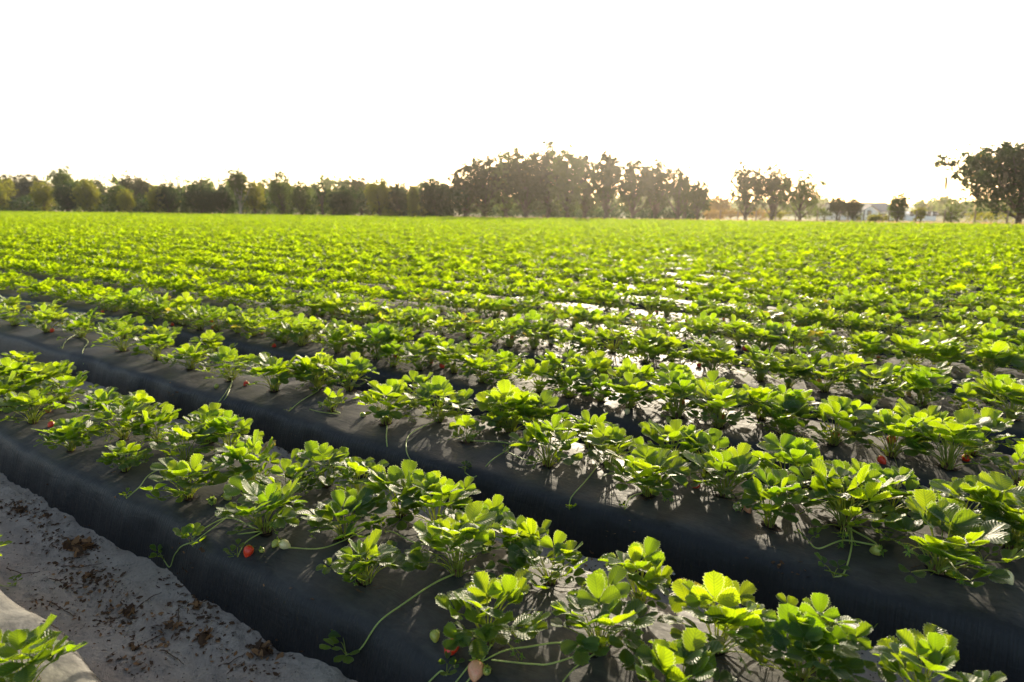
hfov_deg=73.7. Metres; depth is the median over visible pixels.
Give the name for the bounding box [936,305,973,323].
strawberry plant
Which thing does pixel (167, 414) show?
strawberry plant
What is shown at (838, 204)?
tree
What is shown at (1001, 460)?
strawberry plant
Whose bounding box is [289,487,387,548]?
strawberry plant
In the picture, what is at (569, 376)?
strawberry plant
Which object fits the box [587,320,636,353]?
strawberry plant
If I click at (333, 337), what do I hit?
strawberry plant
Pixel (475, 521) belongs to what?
strawberry plant
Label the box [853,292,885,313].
strawberry plant
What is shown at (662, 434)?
strawberry plant
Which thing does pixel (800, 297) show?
strawberry plant
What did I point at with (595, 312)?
strawberry plant
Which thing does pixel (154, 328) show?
strawberry plant
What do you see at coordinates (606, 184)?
oak tree
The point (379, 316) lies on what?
strawberry plant
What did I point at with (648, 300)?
strawberry plant
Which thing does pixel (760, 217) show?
shrub
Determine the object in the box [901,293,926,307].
strawberry plant
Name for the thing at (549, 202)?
oak tree
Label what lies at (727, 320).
raised bed
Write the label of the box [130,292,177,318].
strawberry plant
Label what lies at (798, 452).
strawberry plant
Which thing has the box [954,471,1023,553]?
strawberry plant
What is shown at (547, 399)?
strawberry plant
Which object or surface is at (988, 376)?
strawberry plant
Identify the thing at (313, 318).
strawberry plant
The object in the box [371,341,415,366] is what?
strawberry plant
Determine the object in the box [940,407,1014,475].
strawberry plant
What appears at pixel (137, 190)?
tree
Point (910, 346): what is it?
strawberry plant
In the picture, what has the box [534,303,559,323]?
strawberry plant
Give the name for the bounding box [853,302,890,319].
strawberry plant
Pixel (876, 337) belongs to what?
strawberry plant
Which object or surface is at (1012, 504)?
strawberry plant
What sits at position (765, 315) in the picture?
strawberry plant
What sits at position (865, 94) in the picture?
sky
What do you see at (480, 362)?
strawberry plant
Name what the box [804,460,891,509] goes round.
strawberry plant
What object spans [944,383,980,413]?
strawberry plant
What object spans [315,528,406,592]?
strawberry plant
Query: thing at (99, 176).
tree
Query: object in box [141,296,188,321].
strawberry plant
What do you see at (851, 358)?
strawberry plant
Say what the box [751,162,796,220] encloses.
oak tree
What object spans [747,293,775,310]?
strawberry plant
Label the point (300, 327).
strawberry plant
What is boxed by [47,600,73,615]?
dry runner
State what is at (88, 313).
strawberry plant
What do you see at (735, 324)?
strawberry plant
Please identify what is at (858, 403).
strawberry plant
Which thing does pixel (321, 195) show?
tree
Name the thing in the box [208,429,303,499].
strawberry plant
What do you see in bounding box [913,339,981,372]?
strawberry plant
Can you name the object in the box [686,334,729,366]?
strawberry plant
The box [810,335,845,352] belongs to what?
strawberry plant
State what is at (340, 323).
strawberry plant
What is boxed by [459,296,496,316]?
strawberry plant
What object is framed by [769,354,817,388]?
strawberry plant
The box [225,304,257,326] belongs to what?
strawberry plant
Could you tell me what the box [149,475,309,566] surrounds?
strawberry plant
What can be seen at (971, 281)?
raised bed
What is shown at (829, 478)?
strawberry plant
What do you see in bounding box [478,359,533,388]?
strawberry plant
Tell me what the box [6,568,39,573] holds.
dry runner
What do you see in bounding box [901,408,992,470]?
strawberry plant
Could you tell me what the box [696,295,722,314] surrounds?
strawberry plant
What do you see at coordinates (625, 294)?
strawberry plant
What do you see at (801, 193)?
oak tree
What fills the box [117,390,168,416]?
strawberry plant
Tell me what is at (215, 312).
strawberry plant
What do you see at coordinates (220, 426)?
strawberry plant
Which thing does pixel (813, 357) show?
strawberry plant
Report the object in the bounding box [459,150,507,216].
oak tree
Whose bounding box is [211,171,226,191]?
tree
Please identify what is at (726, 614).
strawberry plant
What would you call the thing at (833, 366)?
strawberry plant
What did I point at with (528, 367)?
strawberry plant
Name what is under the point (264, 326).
strawberry plant
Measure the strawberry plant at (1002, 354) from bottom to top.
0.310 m
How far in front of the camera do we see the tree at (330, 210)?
98.25 m
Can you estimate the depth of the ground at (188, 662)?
2.71 m
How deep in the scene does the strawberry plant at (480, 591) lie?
2.05 m
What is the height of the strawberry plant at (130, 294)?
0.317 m
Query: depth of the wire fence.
65.22 m
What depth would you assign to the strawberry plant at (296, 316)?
7.18 m
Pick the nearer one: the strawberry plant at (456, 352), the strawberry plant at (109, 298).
the strawberry plant at (456, 352)
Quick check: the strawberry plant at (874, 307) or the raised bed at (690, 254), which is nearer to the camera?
the strawberry plant at (874, 307)
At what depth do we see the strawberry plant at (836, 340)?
6.01 m
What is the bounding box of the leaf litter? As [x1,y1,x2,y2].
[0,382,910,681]
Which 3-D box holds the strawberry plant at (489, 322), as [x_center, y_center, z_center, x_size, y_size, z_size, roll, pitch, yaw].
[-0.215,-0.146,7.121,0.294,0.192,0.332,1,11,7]
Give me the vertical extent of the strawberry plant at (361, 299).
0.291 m
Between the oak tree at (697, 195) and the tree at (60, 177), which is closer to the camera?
the oak tree at (697, 195)
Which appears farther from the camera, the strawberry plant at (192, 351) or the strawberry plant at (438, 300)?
the strawberry plant at (438, 300)
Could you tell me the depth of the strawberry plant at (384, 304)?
8.03 m
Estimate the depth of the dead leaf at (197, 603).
2.65 m
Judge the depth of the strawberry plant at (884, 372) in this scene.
4.67 m
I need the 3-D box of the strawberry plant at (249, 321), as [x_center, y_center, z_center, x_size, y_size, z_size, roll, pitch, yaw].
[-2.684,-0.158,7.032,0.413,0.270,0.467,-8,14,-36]
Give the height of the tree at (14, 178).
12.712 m
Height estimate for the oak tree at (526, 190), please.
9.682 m
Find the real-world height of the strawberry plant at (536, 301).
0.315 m
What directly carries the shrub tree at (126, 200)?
on the ground at (188, 662)
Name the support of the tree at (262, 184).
on the ground at (188, 662)
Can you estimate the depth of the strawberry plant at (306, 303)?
8.30 m
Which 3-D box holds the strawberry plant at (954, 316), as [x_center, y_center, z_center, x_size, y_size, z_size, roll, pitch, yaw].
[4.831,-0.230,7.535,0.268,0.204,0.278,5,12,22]
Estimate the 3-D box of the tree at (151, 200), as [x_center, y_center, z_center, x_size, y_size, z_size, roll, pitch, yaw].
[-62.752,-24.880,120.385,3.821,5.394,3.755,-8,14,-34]
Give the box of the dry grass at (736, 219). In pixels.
[58,211,1022,224]
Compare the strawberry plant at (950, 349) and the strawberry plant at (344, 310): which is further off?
the strawberry plant at (344, 310)
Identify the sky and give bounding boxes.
[0,0,1023,205]
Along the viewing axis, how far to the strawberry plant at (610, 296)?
8.63 m
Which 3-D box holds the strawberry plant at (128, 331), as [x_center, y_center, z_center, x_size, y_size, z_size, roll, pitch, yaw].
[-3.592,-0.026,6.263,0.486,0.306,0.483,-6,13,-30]
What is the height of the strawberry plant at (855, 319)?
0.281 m
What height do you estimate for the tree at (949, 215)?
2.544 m
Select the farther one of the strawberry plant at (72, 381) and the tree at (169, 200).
the tree at (169, 200)
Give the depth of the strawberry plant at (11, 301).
8.70 m
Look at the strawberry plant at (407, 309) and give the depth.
7.71 m
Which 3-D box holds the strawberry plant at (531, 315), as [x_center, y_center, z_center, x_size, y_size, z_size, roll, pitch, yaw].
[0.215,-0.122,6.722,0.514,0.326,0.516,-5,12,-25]
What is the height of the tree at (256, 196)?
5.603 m
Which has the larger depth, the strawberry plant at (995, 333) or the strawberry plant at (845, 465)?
the strawberry plant at (995, 333)
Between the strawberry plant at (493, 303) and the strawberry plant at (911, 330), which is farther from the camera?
the strawberry plant at (493, 303)
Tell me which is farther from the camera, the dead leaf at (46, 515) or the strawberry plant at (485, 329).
the strawberry plant at (485, 329)
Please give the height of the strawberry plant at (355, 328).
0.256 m
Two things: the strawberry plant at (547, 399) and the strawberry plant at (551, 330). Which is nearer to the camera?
the strawberry plant at (547, 399)
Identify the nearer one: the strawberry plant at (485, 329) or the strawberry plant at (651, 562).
the strawberry plant at (651, 562)
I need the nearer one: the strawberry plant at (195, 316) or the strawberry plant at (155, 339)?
the strawberry plant at (155, 339)
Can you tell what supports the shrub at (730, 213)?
on the ground at (188, 662)
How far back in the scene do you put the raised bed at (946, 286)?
12.86 m
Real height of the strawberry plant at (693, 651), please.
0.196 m
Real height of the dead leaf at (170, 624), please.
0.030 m
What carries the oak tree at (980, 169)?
on the ground at (188, 662)
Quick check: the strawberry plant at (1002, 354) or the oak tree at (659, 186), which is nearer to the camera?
the strawberry plant at (1002, 354)
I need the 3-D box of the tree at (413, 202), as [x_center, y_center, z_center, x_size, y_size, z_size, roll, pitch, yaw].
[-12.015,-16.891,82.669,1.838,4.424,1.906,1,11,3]
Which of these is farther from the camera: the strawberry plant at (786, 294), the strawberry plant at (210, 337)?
the strawberry plant at (786, 294)
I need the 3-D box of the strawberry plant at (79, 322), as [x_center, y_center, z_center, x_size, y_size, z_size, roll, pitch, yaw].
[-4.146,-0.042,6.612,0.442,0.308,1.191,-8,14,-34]
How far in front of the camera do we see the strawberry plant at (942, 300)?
8.63 m
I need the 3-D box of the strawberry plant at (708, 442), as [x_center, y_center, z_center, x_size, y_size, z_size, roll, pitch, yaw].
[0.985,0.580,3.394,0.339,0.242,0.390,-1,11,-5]
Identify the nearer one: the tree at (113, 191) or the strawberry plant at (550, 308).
the strawberry plant at (550, 308)
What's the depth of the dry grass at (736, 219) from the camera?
67.45 m
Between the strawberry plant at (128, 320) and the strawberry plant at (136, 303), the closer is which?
the strawberry plant at (128, 320)
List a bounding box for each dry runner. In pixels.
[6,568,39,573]
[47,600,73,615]
[49,578,88,585]
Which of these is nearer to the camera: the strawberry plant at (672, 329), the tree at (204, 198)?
the strawberry plant at (672, 329)
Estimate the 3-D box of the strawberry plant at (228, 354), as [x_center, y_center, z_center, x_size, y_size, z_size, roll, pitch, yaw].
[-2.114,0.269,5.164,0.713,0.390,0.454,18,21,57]
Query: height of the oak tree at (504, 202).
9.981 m
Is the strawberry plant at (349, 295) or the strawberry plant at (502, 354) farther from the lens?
the strawberry plant at (349, 295)
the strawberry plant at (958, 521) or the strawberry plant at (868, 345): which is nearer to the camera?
the strawberry plant at (958, 521)
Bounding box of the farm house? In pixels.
[819,202,893,219]
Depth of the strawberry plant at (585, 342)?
5.99 m
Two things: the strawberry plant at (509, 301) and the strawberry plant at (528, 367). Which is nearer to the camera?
the strawberry plant at (528, 367)
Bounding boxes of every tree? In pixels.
[0,171,31,210]
[0,173,17,210]
[13,169,54,210]
[28,180,57,210]
[45,163,78,211]
[52,182,80,211]
[69,177,102,211]
[93,173,109,211]
[102,183,133,211]
[114,172,139,192]
[116,188,135,211]
[129,175,152,211]
[144,184,164,212]
[150,181,185,212]
[159,172,171,212]
[169,170,187,210]
[178,183,220,213]
[192,171,205,212]
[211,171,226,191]
[214,182,234,213]
[222,166,252,213]
[242,180,266,213]
[261,176,271,213]
[263,169,292,213]
[285,180,313,214]
[312,178,327,214]
[323,189,337,214]
[326,185,360,215]
[343,174,372,215]
[363,176,393,215]
[386,182,408,216]
[394,172,417,215]
[404,184,420,215]
[416,175,453,216]
[445,156,482,216]
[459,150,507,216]
[484,146,517,217]
[496,144,551,217]
[526,136,568,218]
[546,144,591,217]
[569,151,600,217]
[585,142,622,218]
[612,154,656,218]
[637,155,676,218]
[659,160,693,219]
[681,178,716,219]
[682,157,688,218]
[708,192,730,218]
[719,159,775,220]
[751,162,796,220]
[769,165,832,220]
[826,196,849,220]
[845,197,865,220]
[886,192,911,221]
[911,206,927,222]
[920,134,1023,224]
[942,198,963,222]
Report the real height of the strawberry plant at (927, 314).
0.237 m
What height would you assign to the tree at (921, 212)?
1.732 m
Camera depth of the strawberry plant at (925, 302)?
7.88 m
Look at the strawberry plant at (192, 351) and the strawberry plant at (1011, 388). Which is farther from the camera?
the strawberry plant at (192, 351)
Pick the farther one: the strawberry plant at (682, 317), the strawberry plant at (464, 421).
the strawberry plant at (682, 317)
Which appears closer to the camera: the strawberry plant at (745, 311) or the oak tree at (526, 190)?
the strawberry plant at (745, 311)
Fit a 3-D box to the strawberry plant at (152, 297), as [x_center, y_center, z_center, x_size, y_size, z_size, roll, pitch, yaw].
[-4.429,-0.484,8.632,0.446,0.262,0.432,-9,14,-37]
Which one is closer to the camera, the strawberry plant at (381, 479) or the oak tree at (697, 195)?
the strawberry plant at (381, 479)
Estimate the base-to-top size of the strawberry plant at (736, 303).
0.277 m
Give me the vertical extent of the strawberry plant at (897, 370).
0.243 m
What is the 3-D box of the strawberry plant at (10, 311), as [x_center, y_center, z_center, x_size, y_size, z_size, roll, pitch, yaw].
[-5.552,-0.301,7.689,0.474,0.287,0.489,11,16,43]
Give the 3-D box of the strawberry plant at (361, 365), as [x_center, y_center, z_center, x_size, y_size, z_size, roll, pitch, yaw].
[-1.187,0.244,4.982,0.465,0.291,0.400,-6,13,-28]
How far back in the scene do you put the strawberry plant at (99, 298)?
8.76 m
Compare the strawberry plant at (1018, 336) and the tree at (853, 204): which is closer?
the strawberry plant at (1018, 336)
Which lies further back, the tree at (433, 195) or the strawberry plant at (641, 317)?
the tree at (433, 195)
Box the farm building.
[894,211,936,219]
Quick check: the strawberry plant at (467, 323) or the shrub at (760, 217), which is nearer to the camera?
the strawberry plant at (467, 323)
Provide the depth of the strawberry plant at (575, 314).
7.53 m
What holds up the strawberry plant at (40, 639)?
on the raised bed at (71, 667)
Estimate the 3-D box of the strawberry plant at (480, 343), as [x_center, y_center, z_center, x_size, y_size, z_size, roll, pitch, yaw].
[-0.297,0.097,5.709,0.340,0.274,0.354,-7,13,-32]
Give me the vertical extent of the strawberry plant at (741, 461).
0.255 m
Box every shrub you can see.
[377,208,399,215]
[408,205,427,216]
[700,209,725,219]
[713,207,755,218]
[748,208,769,219]
[764,210,793,220]
[808,205,835,220]
[856,212,892,221]
[960,204,1016,223]
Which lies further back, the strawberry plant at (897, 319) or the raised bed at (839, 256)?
the raised bed at (839, 256)
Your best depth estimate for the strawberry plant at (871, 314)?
7.18 m
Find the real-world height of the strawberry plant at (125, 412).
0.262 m
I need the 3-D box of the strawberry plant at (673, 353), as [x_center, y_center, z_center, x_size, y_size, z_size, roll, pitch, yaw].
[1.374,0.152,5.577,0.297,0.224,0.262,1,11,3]
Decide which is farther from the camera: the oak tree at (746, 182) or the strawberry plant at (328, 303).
the oak tree at (746, 182)
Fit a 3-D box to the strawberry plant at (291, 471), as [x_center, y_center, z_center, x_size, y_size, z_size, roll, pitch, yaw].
[-1.141,0.691,2.970,0.629,0.233,0.298,-9,15,-39]
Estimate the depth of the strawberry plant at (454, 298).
8.45 m
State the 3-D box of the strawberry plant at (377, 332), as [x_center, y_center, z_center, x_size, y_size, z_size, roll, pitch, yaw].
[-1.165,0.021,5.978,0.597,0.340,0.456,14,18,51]
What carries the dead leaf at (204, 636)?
on the ground at (188, 662)
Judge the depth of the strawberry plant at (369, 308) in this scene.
7.69 m
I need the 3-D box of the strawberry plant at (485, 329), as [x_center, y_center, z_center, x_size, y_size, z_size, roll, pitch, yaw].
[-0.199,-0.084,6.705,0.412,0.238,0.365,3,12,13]
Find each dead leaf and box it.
[13,504,26,513]
[38,513,52,518]
[62,535,98,556]
[82,569,94,581]
[117,603,134,616]
[128,642,141,650]
[163,620,183,630]
[188,600,202,609]
[192,627,213,646]
[246,638,283,663]
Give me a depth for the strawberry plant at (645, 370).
4.80 m
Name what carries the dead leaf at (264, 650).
on the ground at (188, 662)
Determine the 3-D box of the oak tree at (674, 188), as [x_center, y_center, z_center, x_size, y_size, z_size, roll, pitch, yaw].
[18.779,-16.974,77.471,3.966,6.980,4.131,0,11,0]
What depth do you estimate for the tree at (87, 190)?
138.80 m
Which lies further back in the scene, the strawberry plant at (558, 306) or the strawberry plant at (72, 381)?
the strawberry plant at (558, 306)
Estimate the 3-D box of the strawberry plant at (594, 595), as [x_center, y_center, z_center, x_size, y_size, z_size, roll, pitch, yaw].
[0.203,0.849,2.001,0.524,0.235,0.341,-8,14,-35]
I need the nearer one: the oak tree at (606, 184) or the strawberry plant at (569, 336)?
the strawberry plant at (569, 336)
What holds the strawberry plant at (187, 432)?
on the raised bed at (270, 592)
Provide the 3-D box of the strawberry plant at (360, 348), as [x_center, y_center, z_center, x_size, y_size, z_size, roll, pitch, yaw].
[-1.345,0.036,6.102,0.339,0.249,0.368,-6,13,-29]
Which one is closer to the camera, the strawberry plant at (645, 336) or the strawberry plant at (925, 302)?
the strawberry plant at (645, 336)
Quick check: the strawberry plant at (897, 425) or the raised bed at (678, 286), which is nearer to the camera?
the strawberry plant at (897, 425)
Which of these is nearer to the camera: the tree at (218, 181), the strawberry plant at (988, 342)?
the strawberry plant at (988, 342)
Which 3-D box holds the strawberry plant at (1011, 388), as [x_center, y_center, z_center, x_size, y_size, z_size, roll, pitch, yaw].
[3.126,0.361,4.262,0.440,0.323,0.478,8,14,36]
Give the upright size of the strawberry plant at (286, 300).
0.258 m
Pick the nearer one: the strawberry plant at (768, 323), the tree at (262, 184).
the strawberry plant at (768, 323)
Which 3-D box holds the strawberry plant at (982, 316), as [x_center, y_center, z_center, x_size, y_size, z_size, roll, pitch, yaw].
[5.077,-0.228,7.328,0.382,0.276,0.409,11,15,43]
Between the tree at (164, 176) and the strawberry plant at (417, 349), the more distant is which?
the tree at (164, 176)
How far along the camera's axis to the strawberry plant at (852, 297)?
8.35 m
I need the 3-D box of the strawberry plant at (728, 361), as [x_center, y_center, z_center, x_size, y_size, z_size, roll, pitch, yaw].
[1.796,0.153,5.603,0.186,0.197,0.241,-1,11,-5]
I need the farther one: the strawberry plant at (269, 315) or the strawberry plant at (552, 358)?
the strawberry plant at (269, 315)
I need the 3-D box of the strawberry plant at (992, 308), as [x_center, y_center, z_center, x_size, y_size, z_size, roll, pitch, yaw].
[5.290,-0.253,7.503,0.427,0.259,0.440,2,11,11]
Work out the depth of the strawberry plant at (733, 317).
6.80 m
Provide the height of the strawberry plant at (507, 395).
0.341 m
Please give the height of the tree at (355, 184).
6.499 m
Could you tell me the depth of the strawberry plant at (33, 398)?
4.21 m
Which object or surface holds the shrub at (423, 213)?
on the ground at (188, 662)
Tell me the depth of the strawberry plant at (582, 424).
3.81 m
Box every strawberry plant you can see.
[0,295,32,308]
[0,303,37,325]
[0,351,41,373]
[0,357,44,391]
[0,370,38,408]
[0,385,64,426]
[0,574,87,681]
[15,304,69,332]
[20,362,64,394]
[28,299,66,320]
[31,414,100,452]
[33,372,99,412]
[39,360,89,386]
[54,387,126,428]
[56,307,104,328]
[56,315,99,363]
[84,395,159,441]
[85,293,121,310]
[91,321,148,351]
[96,440,153,474]
[101,296,124,312]
[102,314,144,338]
[105,288,149,312]
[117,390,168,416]
[118,424,215,498]
[123,295,154,314]
[124,404,182,444]
[129,321,182,347]
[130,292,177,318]
[130,327,176,360]
[132,291,157,311]
[140,453,227,505]
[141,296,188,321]
[149,293,171,300]
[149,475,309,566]
[154,303,200,325]
[158,305,190,325]
[158,342,212,369]
[163,292,210,311]
[165,402,244,444]
[173,458,321,546]
[181,308,220,329]
[189,330,237,358]
[194,306,237,331]
[196,346,259,405]
[196,410,263,453]
[198,305,218,321]
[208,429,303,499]
[220,314,247,332]
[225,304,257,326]
[231,314,273,338]
[232,306,263,317]
[243,352,303,392]
[248,307,303,340]
[252,316,282,333]
[265,296,299,310]
[266,324,298,346]
[270,313,327,345]
[275,294,304,311]
[275,315,304,334]
[277,440,358,491]
[284,348,353,410]
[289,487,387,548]
[291,294,321,315]
[291,316,333,340]
[292,352,347,384]
[295,288,332,310]
[301,317,325,337]
[305,296,335,316]
[310,293,354,319]
[310,386,347,413]
[311,326,354,353]
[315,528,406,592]
[317,352,378,391]
[318,457,388,495]
[319,318,359,346]
[319,501,496,663]
[324,291,363,314]
[332,306,366,322]
[339,324,365,347]
[343,333,380,356]
[345,302,384,323]
[346,323,405,360]
[347,294,379,316]
[352,379,428,446]
[358,299,392,315]
[365,459,436,530]
[366,313,397,324]
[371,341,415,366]
[372,304,404,322]
[378,322,420,357]
[378,471,480,544]
[382,309,416,329]
[383,370,437,408]
[391,342,444,370]
[393,306,426,322]
[399,306,434,332]
[402,375,474,459]
[408,293,436,309]
[410,333,455,359]
[413,306,445,326]
[422,317,462,335]
[424,338,467,363]
[428,568,549,681]
[431,297,458,311]
[435,344,469,373]
[443,292,472,313]
[443,310,482,331]
[444,494,517,547]
[447,415,510,477]
[450,312,492,339]
[454,315,482,331]
[455,334,492,363]
[456,350,508,382]
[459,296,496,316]
[463,292,494,310]
[465,387,519,426]
[470,379,551,432]
[474,319,511,342]
[476,318,499,333]
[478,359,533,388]
[479,299,511,317]
[481,511,557,568]
[482,565,657,681]
[487,319,528,347]
[490,349,528,371]
[492,297,528,318]
[496,314,528,339]
[498,530,588,588]
[502,414,582,469]
[508,309,562,341]
[511,359,563,392]
[512,305,536,321]
[513,327,555,348]
[513,390,574,425]
[514,294,546,312]
[529,321,567,344]
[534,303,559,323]
[534,345,592,386]
[541,303,565,320]
[541,367,593,421]
[549,329,587,354]
[553,306,591,328]
[555,350,617,387]
[563,303,588,321]
[563,410,625,448]
[566,422,636,509]
[568,336,606,355]
[569,321,603,348]
[577,374,625,401]
[579,309,605,324]
[583,314,605,329]
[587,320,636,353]
[591,290,622,310]
[596,308,638,330]
[597,289,638,309]
[598,536,672,610]
[601,358,658,392]
[603,444,690,574]
[607,302,636,313]
[607,372,655,414]
[612,341,637,363]
[619,328,673,362]
[621,627,736,681]
[625,314,663,332]
[627,314,657,328]
[630,419,712,465]
[632,294,666,315]
[633,371,713,422]
[634,328,669,357]
[646,362,700,403]
[649,315,680,332]
[651,291,684,312]
[651,299,680,316]
[656,322,689,338]
[657,570,790,674]
[659,336,691,361]
[661,347,694,365]
[671,300,710,321]
[673,313,696,336]
[675,311,732,342]
[679,428,731,482]
[683,442,760,511]
[685,380,753,429]
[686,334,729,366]
[691,313,725,337]
[691,339,744,375]
[693,370,737,414]
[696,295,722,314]
[698,301,735,319]
[711,321,764,349]
[714,314,758,340]
[717,298,750,320]
[721,349,736,369]
[722,302,762,322]
[730,344,789,381]
[731,603,872,681]
[734,383,785,421]
[735,466,815,533]
[739,324,790,349]
[746,305,781,322]
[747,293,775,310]
[747,309,785,336]
[747,392,821,435]
[748,354,769,372]
[751,432,832,492]
[755,320,791,345]
[756,384,822,427]
[764,303,798,324]
[765,289,808,307]
[767,321,829,353]
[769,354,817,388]
[776,593,897,681]
[782,321,834,348]
[784,303,825,329]
[785,302,822,326]
[785,458,911,577]
[786,293,817,305]
[787,345,829,382]
[788,355,856,392]
[790,396,868,446]
[792,297,833,309]
[804,309,839,329]
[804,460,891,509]
[810,295,832,309]
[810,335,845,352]
[812,334,856,370]
[819,353,875,386]
[821,306,849,328]
[821,398,899,439]
[824,295,858,317]
[833,362,911,402]
[834,311,868,334]
[835,289,868,311]
[838,458,930,518]
[843,330,897,359]
[848,307,889,331]
[849,338,895,381]
[851,409,934,467]
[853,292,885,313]
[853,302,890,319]
[856,315,900,339]
[865,489,1023,637]
[869,361,910,391]
[869,622,1006,681]
[876,313,910,335]
[877,331,953,368]
[879,305,911,321]
[883,298,922,317]
[884,398,955,450]
[886,367,965,406]
[888,325,929,339]
[895,307,936,324]
[895,361,952,396]
[900,321,939,336]
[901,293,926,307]
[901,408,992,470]
[908,298,949,322]
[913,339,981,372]
[919,331,969,361]
[920,475,1019,540]
[924,319,977,343]
[928,292,965,310]
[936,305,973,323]
[937,311,961,324]
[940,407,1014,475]
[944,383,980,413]
[946,293,986,315]
[949,316,988,341]
[950,370,1023,409]
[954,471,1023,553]
[955,341,1023,379]
[960,338,1010,369]
[961,327,1014,342]
[964,306,1006,326]
[969,305,1009,322]
[971,480,1023,548]
[972,317,1020,341]
[972,377,1023,420]
[974,293,1023,310]
[975,295,1004,310]
[988,304,1023,325]
[989,444,1023,484]
[995,311,1023,329]
[1004,329,1023,345]
[1005,297,1023,311]
[1005,340,1023,373]
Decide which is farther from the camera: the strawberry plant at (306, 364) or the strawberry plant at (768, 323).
the strawberry plant at (768, 323)
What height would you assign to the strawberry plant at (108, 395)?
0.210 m
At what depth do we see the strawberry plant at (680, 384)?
4.33 m
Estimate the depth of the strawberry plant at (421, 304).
8.83 m
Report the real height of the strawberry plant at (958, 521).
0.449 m
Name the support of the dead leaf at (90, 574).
on the ground at (188, 662)
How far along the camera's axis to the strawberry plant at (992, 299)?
8.18 m
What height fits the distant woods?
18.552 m
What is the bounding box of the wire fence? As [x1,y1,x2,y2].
[720,210,1008,223]
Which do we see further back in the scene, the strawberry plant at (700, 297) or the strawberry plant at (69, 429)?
the strawberry plant at (700, 297)
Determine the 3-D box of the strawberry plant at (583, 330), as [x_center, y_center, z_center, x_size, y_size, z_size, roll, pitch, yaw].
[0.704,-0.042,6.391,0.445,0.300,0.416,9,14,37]
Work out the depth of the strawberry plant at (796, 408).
3.98 m
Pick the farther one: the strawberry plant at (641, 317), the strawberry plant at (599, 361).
the strawberry plant at (641, 317)
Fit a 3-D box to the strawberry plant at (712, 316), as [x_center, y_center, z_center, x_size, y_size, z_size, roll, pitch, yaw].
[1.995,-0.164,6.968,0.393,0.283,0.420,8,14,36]
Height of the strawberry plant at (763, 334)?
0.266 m
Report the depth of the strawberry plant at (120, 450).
3.46 m
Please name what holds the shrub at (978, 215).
on the ground at (188, 662)
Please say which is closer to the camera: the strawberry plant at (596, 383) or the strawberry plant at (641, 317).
the strawberry plant at (596, 383)
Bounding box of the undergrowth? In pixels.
[0,183,703,219]
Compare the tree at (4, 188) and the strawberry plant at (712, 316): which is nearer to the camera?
the strawberry plant at (712, 316)
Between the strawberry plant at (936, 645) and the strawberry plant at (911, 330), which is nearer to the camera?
the strawberry plant at (936, 645)
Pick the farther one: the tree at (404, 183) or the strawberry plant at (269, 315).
the tree at (404, 183)
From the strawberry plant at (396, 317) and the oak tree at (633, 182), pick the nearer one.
the strawberry plant at (396, 317)
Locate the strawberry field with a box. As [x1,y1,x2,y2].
[0,211,1023,555]
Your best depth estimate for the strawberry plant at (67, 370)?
5.04 m
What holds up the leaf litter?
on the ground at (188, 662)
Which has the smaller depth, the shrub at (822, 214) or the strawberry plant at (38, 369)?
the strawberry plant at (38, 369)
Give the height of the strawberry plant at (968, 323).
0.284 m
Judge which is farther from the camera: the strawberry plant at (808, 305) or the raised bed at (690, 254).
the raised bed at (690, 254)
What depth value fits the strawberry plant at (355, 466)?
3.15 m
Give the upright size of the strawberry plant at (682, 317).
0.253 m
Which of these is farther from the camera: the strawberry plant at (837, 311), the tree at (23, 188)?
the tree at (23, 188)
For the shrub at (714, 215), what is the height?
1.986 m
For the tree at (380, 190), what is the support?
on the ground at (188, 662)
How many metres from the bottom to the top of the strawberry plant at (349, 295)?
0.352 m
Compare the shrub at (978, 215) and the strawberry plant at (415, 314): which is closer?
the strawberry plant at (415, 314)
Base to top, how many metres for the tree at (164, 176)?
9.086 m
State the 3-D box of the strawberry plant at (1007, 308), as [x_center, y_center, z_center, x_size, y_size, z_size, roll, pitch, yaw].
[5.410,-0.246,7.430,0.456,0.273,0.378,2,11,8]
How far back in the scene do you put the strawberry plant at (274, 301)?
8.68 m
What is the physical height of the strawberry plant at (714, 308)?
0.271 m
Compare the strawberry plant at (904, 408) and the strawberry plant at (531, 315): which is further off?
the strawberry plant at (531, 315)
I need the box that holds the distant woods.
[0,170,1015,216]
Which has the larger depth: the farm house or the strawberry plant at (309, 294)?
the farm house
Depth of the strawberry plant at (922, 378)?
4.52 m
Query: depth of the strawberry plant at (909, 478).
2.97 m
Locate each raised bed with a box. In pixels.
[0,266,1023,456]
[0,286,1023,536]
[0,309,1023,681]
[0,362,874,681]
[0,589,101,681]
[1,257,1023,401]
[2,247,1023,344]
[2,248,1022,368]
[28,234,1022,300]
[102,244,1023,312]
[132,249,1023,327]
[166,233,1023,273]
[182,236,1023,277]
[198,232,1014,266]
[213,242,1005,291]
[223,240,1023,285]
[468,242,1014,264]
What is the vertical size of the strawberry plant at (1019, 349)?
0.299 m
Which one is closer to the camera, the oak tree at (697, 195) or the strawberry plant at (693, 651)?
the strawberry plant at (693, 651)
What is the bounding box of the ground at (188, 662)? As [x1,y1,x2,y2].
[0,206,1023,681]
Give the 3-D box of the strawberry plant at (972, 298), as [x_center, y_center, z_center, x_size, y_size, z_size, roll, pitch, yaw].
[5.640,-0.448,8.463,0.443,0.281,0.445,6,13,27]
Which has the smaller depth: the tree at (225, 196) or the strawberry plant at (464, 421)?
the strawberry plant at (464, 421)
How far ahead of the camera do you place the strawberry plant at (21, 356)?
5.51 m
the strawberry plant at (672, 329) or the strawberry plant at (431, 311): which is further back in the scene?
the strawberry plant at (431, 311)
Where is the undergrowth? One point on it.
(667, 214)
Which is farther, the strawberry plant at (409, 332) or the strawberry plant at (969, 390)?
the strawberry plant at (409, 332)
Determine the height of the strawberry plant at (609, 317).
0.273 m
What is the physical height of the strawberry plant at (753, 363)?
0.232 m
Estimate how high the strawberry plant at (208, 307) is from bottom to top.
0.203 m

